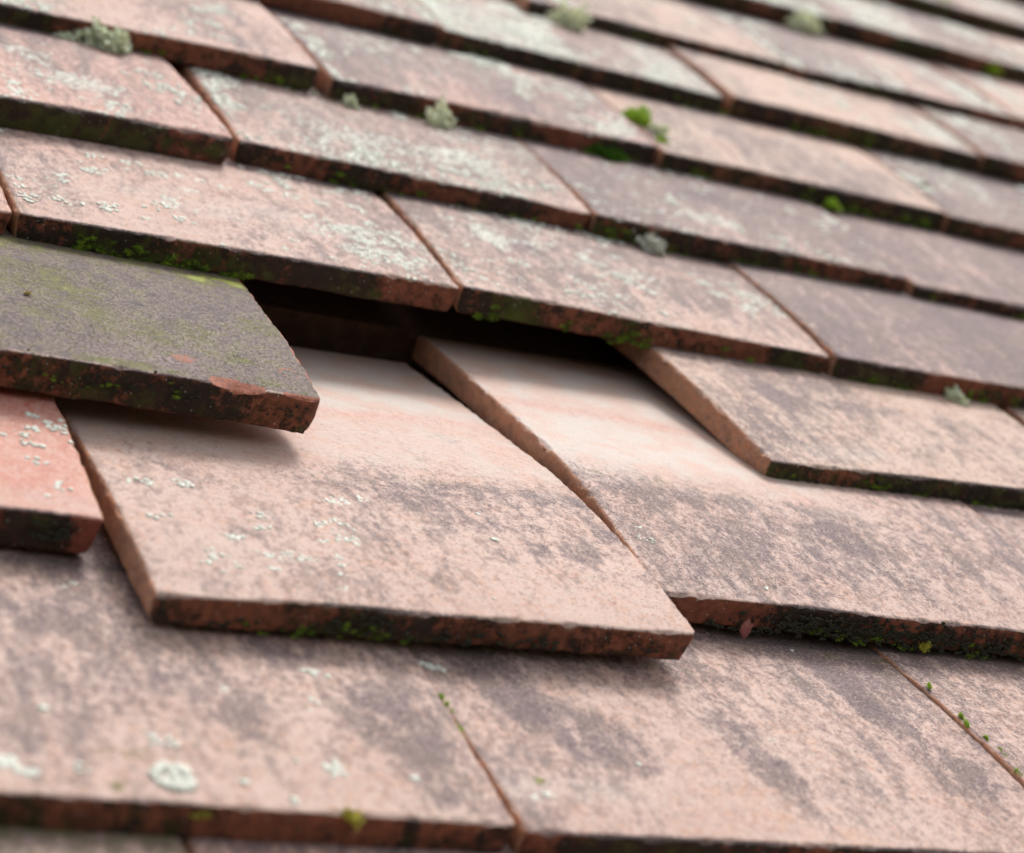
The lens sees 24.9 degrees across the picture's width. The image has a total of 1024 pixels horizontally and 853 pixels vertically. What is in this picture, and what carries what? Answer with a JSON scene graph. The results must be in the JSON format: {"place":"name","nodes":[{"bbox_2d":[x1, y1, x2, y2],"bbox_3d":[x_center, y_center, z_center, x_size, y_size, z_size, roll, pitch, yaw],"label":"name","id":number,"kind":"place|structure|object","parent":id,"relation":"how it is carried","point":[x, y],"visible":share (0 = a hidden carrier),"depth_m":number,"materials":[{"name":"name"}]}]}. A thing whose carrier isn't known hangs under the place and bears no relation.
{"place":"outdoors","nodes":[
{"label":"outdoors","id":0,"kind":"place"},
{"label":"roof deck","id":1,"kind":"structure","parent":0,"visible":0},
{"bbox_2d":[0,827,186,852],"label":"clay tile","id":2,"kind":"object","parent":1,"relation":"on","point":[16,840],"visible":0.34,"depth_m":0.53,"materials":[{"name":"tile"}]},
{"bbox_2d":[0,523,514,852],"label":"clay tile","id":3,"kind":"object","parent":2,"relation":"on","point":[121,712],"visible":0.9,"depth_m":0.57,"materials":[{"name":"tile"}]},
{"bbox_2d":[0,387,102,552],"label":"clay tile","id":4,"kind":"object","parent":3,"relation":"on","point":[48,501],"visible":0.94,"depth_m":0.63,"materials":[{"name":"red tile"}]},
{"bbox_2d":[189,810,212,819],"bbox_3d":[-0.072,0.089,0.540,0.006,0.002,0.006,9,28,-27],"label":"yellow lichen","id":5,"kind":"object","parent":3,"relation":"on","point":[205,814],"visible":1,"depth_m":0.54},
{"bbox_2d":[340,806,365,830],"bbox_3d":[-0.038,0.093,0.556,0.008,0.003,0.008,9,28,-27],"label":"yellow lichen","id":6,"kind":"object","parent":3,"relation":"on","point":[354,818],"visible":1,"depth_m":0.56},
{"bbox_2d":[54,346,694,659],"bbox_3d":[-0.068,0.014,0.745,0.175,0.060,0.240,8,29,-29],"label":"clay tile","id":7,"kind":"object","parent":3,"relation":"on","point":[380,499],"visible":0.86,"depth_m":0.68,"materials":[{"name":"tile"}]},
{"bbox_2d":[0,226,319,433],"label":"clay tile","id":8,"kind":"object","parent":7,"relation":"on","point":[90,325],"visible":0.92,"depth_m":0.71,"materials":[{"name":"grey tile"}]},
{"bbox_2d":[0,187,11,234],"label":"clay tile","id":9,"kind":"object","parent":8,"relation":"on","point":[5,212],"visible":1,"depth_m":0.78,"materials":[{"name":"brown tile"}]},
{"bbox_2d":[0,23,232,164],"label":"clay tile","id":10,"kind":"object","parent":9,"relation":"on","point":[53,85],"visible":0.94,"depth_m":0.89,"materials":[{"name":"pink tile"}]},
{"bbox_2d":[51,31,80,42],"bbox_3d":[-0.182,-0.159,0.947,0.014,0.008,0.009,3,-12,-1],"label":"lichen tuft","id":11,"kind":"object","parent":10,"relation":"on","point":[68,35],"visible":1,"depth_m":0.94,"materials":[{"name":"plant"}]},
{"bbox_2d":[74,16,132,54],"bbox_3d":[-0.166,-0.159,0.951,0.026,0.014,0.023,9,29,-27],"label":"lichen tuft","id":12,"kind":"object","parent":10,"relation":"on","point":[116,41],"visible":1,"depth_m":0.95,"materials":[{"name":"green plant"}]},
{"bbox_2d":[0,0,319,93],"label":"clay tile","id":13,"kind":"object","parent":10,"relation":"on","point":[254,40],"visible":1,"depth_m":0.98,"materials":[{"name":"pink tile"}]},
{"bbox_2d":[17,288,34,295],"bbox_3d":[-0.150,-0.042,0.716,0.005,0.002,0.004,9,28,-27],"label":"downy seed","id":14,"kind":"object","parent":8,"relation":"on","point":[26,292],"visible":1,"depth_m":0.72,"materials":[{"name":"plant"}]},
{"bbox_2d":[0,127,457,311],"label":"clay tile","id":15,"kind":"object","parent":8,"relation":"on","point":[229,217],"visible":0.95,"depth_m":0.84,"materials":[{"name":"tile"}]},
{"bbox_2d":[182,838,514,852],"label":"clay tile","id":16,"kind":"object","parent":1,"relation":"on","point":[200,845],"visible":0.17,"depth_m":0.55,"materials":[{"name":"tile"}]},
{"bbox_2d":[236,276,642,417],"bbox_3d":[-0.048,-0.018,0.914,0.353,0.058,0.024,9,29,-27],"label":"roof batten","id":17,"kind":"object","parent":1,"relation":"on","point":[311,318],"visible":0.13,"depth_m":0.89,"materials":[{"name":"brown wood"}]},
{"bbox_3d":[0.127,0.128,0.688,0.167,0.053,0.251,9,29,-27],"label":"clay tile","id":18,"kind":"object","parent":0,"visible":0},
{"bbox_2d":[405,623,1023,852],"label":"clay tile","id":19,"kind":"object","parent":18,"relation":"on","point":[712,739],"visible":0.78,"depth_m":0.65,"materials":[{"name":"tile"}]},
{"bbox_2d":[438,693,444,700],"bbox_3d":[-0.019,0.073,0.625,0.002,0.002,0.004,12,26,-21],"label":"moss speck","id":20,"kind":"object","parent":19,"relation":"on","point":[441,696],"visible":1,"depth_m":0.62},
{"bbox_2d":[739,619,753,638],"bbox_3d":[0.073,0.063,0.720,0.005,0.007,0.002,-3,36,-42],"label":"bud husk","id":21,"kind":"object","parent":19,"relation":"on","point":[745,628],"visible":1,"depth_m":0.72,"materials":[{"name":"brown plant"}]},
{"bbox_2d":[963,718,969,727],"bbox_3d":[0.141,0.092,0.716,0.002,0.002,0.004,13,28,-21],"label":"moss speck","id":22,"kind":"object","parent":19,"relation":"on","point":[966,724],"visible":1,"depth_m":0.72},
{"bbox_2d":[865,642,1023,786],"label":"clay tile","id":23,"kind":"object","parent":18,"relation":"on","point":[985,696],"visible":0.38,"depth_m":0.74,"materials":[{"name":"pink tile"}]},
{"bbox_2d":[411,336,1023,662],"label":"clay tile","id":24,"kind":"object","parent":23,"relation":"on","point":[695,516],"visible":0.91,"depth_m":0.79,"materials":[{"name":"pink tile"}]},
{"bbox_2d":[602,337,1023,510],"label":"clay tile","id":25,"kind":"object","parent":24,"relation":"on","point":[777,422],"visible":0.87,"depth_m":0.88,"materials":[{"name":"tile"}]},
{"bbox_2d":[372,191,828,373],"bbox_3d":[0.007,-0.083,1.000,0.167,0.054,0.253,9,28,-26],"label":"clay tile","id":26,"kind":"object","parent":25,"relation":"on","point":[494,266],"visible":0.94,"depth_m":0.92,"materials":[{"name":"tile"}]},
{"bbox_2d":[166,61,590,230],"bbox_3d":[-0.084,-0.144,1.046,0.160,0.054,0.252,9,28,-27],"label":"clay tile","id":27,"kind":"object","parent":26,"relation":"on","point":[319,135],"visible":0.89,"depth_m":0.96,"materials":[{"name":"brown tile"}]},
{"bbox_2d":[339,94,360,110],"bbox_3d":[-0.070,-0.140,1.001,0.009,0.007,0.009,9,28,-27],"label":"lichen tuft","id":28,"kind":"object","parent":27,"relation":"on","point":[350,102],"visible":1,"depth_m":1.00,"materials":[{"name":"plant"}]},
{"bbox_2d":[424,95,456,129],"bbox_3d":[-0.031,-0.138,1.021,0.016,0.014,0.020,9,29,-27],"label":"lichen tuft","id":29,"kind":"object","parent":27,"relation":"on","point":[440,116],"visible":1,"depth_m":1.02,"materials":[{"name":"plant"}]},
{"bbox_2d":[261,5,657,164],"bbox_3d":[-0.057,-0.184,1.146,0.169,0.054,0.253,8,29,-29],"label":"clay tile","id":30,"kind":"object","parent":27,"relation":"on","point":[370,68],"visible":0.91,"depth_m":1.06,"materials":[{"name":"pink tile"}]},
{"bbox_2d":[256,0,441,44],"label":"clay tile","id":31,"kind":"object","parent":30,"relation":"on","point":[413,20],"visible":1,"depth_m":1.11,"materials":[{"name":"pink tile"}]},
{"bbox_2d":[634,232,668,257],"bbox_3d":[0.060,-0.078,0.984,0.016,0.009,0.015,9,29,-27],"label":"lichen tuft","id":32,"kind":"object","parent":26,"relation":"on","point":[649,243],"visible":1,"depth_m":0.98,"materials":[{"name":"grey plant"}]},
{"bbox_2d":[515,138,907,291],"bbox_3d":[0.057,-0.122,1.118,0.167,0.054,0.253,8,29,-28],"label":"clay tile","id":33,"kind":"object","parent":26,"relation":"on","point":[686,215],"visible":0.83,"depth_m":1.03,"materials":[{"name":"brown tile"}]},
{"bbox_2d":[583,142,632,163],"bbox_3d":[0.044,-0.127,1.068,0.030,0.007,0.021,9,29,-27],"label":"moss cushion","id":34,"kind":"object","parent":33,"relation":"on","point":[611,154],"visible":1,"depth_m":1.06,"materials":[{"name":"green plant"}]},
{"bbox_2d":[725,261,1023,409],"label":"clay tile","id":35,"kind":"object","parent":25,"relation":"on","point":[901,340],"visible":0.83,"depth_m":0.98,"materials":[{"name":"pink tile"}]},
{"bbox_2d":[818,206,1023,319],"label":"clay tile","id":36,"kind":"object","parent":35,"relation":"on","point":[937,265],"visible":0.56,"depth_m":1.10,"materials":[{"name":"brown tile"}]},
{"bbox_2d":[577,81,945,229],"bbox_3d":[0.094,-0.161,1.225,0.168,0.053,0.253,8,29,-28],"label":"clay tile","id":37,"kind":"object","parent":36,"relation":"on","point":[762,156],"visible":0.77,"depth_m":1.14,"materials":[{"name":"brown tile"}]},
{"bbox_2d":[417,0,726,115],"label":"clay tile","id":38,"kind":"object","parent":37,"relation":"on","point":[507,31],"visible":0.95,"depth_m":1.17,"materials":[{"name":"tile"}]},
{"bbox_2d":[545,1,592,32],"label":"lichen tuft","id":39,"kind":"object","parent":38,"relation":"on","point":[573,19],"visible":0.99,"depth_m":1.22,"materials":[{"name":"plant"}]},
{"bbox_2d":[508,0,784,72],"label":"clay tile","id":40,"kind":"object","parent":38,"relation":"on","point":[688,25],"visible":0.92,"depth_m":1.28,"materials":[{"name":"pink tile"}]},
{"bbox_2d":[697,0,834,33],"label":"clay tile","id":41,"kind":"object","parent":40,"relation":"on","point":[780,11],"visible":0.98,"depth_m":1.41,"materials":[{"name":"tile"}]},
{"bbox_2d":[621,104,652,127],"bbox_3d":[0.062,-0.149,1.116,0.016,0.011,0.028,6,30,-32],"label":"moss cushion","id":42,"kind":"object","parent":37,"relation":"on","point":[639,116],"visible":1,"depth_m":1.11,"materials":[{"name":"green plant"}]},
{"bbox_2d":[647,121,669,136],"bbox_3d":[0.070,-0.142,1.104,0.010,0.006,0.010,9,28,-27],"label":"lichen tuft","id":43,"kind":"object","parent":37,"relation":"on","point":[656,129],"visible":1,"depth_m":1.10,"materials":[{"name":"grey plant"}]},
{"bbox_2d":[653,134,668,143],"bbox_3d":[0.070,-0.134,1.095,0.008,0.010,0.009,11,-15,-35],"label":"moss cushion","id":44,"kind":"object","parent":37,"relation":"on","point":[660,138],"visible":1,"depth_m":1.09,"materials":[{"name":"green plant"}]},
{"bbox_2d":[665,45,980,170],"bbox_3d":[0.135,-0.203,1.341,0.167,0.055,0.253,8,29,-28],"label":"clay tile","id":45,"kind":"object","parent":37,"relation":"on","point":[781,100],"visible":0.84,"depth_m":1.25,"materials":[{"name":"pink tile"}]},
{"bbox_2d":[691,0,1014,126],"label":"clay tile","id":46,"kind":"object","parent":45,"relation":"on","point":[828,58],"visible":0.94,"depth_m":1.36,"materials":[{"name":"pink tile"}]},
{"bbox_2d":[783,9,824,36],"bbox_3d":[0.177,-0.247,1.409,0.028,0.013,0.030,9,29,-27],"label":"lichen tuft","id":47,"kind":"object","parent":46,"relation":"on","point":[807,22],"visible":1,"depth_m":1.41,"materials":[{"name":"plant"}]},
{"bbox_2d":[822,197,842,212],"bbox_3d":[0.156,-0.108,1.124,0.009,0.010,0.011,-9,-16,43],"label":"moss cushion","id":48,"kind":"object","parent":36,"relation":"on","point":[832,204],"visible":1,"depth_m":1.12,"materials":[{"name":"green plant"}]},
{"bbox_2d":[845,141,1023,250],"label":"clay tile","id":49,"kind":"object","parent":36,"relation":"on","point":[975,204],"visible":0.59,"depth_m":1.21,"materials":[{"name":"brown tile"}]},
{"bbox_2d":[919,182,929,187],"bbox_3d":[0.213,-0.124,1.195,0.010,0.005,0.010,9,29,-27],"label":"lichen","id":50,"kind":"object","parent":49,"relation":"on","point":[924,184],"visible":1,"depth_m":1.19},
{"bbox_2d":[912,105,1023,181],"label":"clay tile","id":51,"kind":"object","parent":49,"relation":"on","point":[998,149],"visible":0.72,"depth_m":1.31,"materials":[{"name":"tile"}]},
{"bbox_2d":[907,54,1023,130],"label":"clay tile","id":52,"kind":"object","parent":51,"relation":"on","point":[1007,96],"visible":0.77,"depth_m":1.44,"materials":[{"name":"pink tile"}]},
{"bbox_2d":[807,0,1023,84],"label":"clay tile","id":53,"kind":"object","parent":52,"relation":"on","point":[898,29],"visible":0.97,"depth_m":1.48,"materials":[{"name":"pink tile"}]},
{"bbox_2d":[874,0,1023,40],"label":"clay tile","id":54,"kind":"object","parent":53,"relation":"on","point":[995,17],"visible":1,"depth_m":1.59,"materials":[{"name":"pink tile"}]},
{"bbox_2d":[979,53,1002,77],"bbox_3d":[0.303,-0.234,1.486,0.023,0.011,0.024,9,29,-27],"label":"moss cushion","id":55,"kind":"object","parent":53,"relation":"on","point":[991,69],"visible":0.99,"depth_m":1.48,"materials":[{"name":"green plant"}]},
{"bbox_2d":[949,20,1023,60],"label":"clay tile","id":56,"kind":"object","parent":52,"relation":"on","point":[1015,47],"visible":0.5,"depth_m":1.57,"materials":[{"name":"tile"}]},
{"bbox_2d":[996,0,1023,14],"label":"clay tile","id":57,"kind":"object","parent":56,"relation":"on","point":[1018,8],"visible":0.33,"depth_m":1.68,"materials":[{"name":"tile"}]},
{"bbox_2d":[1007,0,1023,4],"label":"clay tile","id":58,"kind":"object","parent":57,"relation":"on","point":[1021,2],"visible":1,"depth_m":1.71,"materials":[{"name":"tile"}]},
{"bbox_2d":[943,384,969,406],"bbox_3d":[0.183,-0.012,0.956,0.013,0.009,0.013,9,28,-27],"label":"lichen tuft","id":59,"kind":"object","parent":25,"relation":"on","point":[952,395],"visible":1,"depth_m":0.95,"materials":[{"name":"plant"}]},
{"bbox_2d":[918,640,932,652],"bbox_3d":[0.135,0.071,0.755,0.005,0.004,0.004,9,29,-27],"label":"yellow lichen","id":60,"kind":"object","parent":24,"relation":"on","point":[924,647],"visible":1,"depth_m":0.76},
{"bbox_2d":[958,712,965,719],"bbox_3d":[0.139,0.089,0.720,0.002,0.002,0.004,11,26,-22],"label":"moss speck","id":61,"kind":"object","parent":23,"relation":"on","point":[961,715],"visible":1,"depth_m":0.72},
{"bbox_2d":[966,504,1023,551],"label":"clay tile","id":62,"kind":"object","parent":23,"relation":"on","point":[1008,523],"visible":0.13,"depth_m":0.87,"materials":[{"name":"tile"}]},
{"bbox_2d":[999,407,1023,426],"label":"clay tile","id":63,"kind":"object","parent":62,"relation":"on","point":[1016,414],"visible":0.08,"depth_m":0.97,"materials":[{"name":"pink tile"}]}
]}

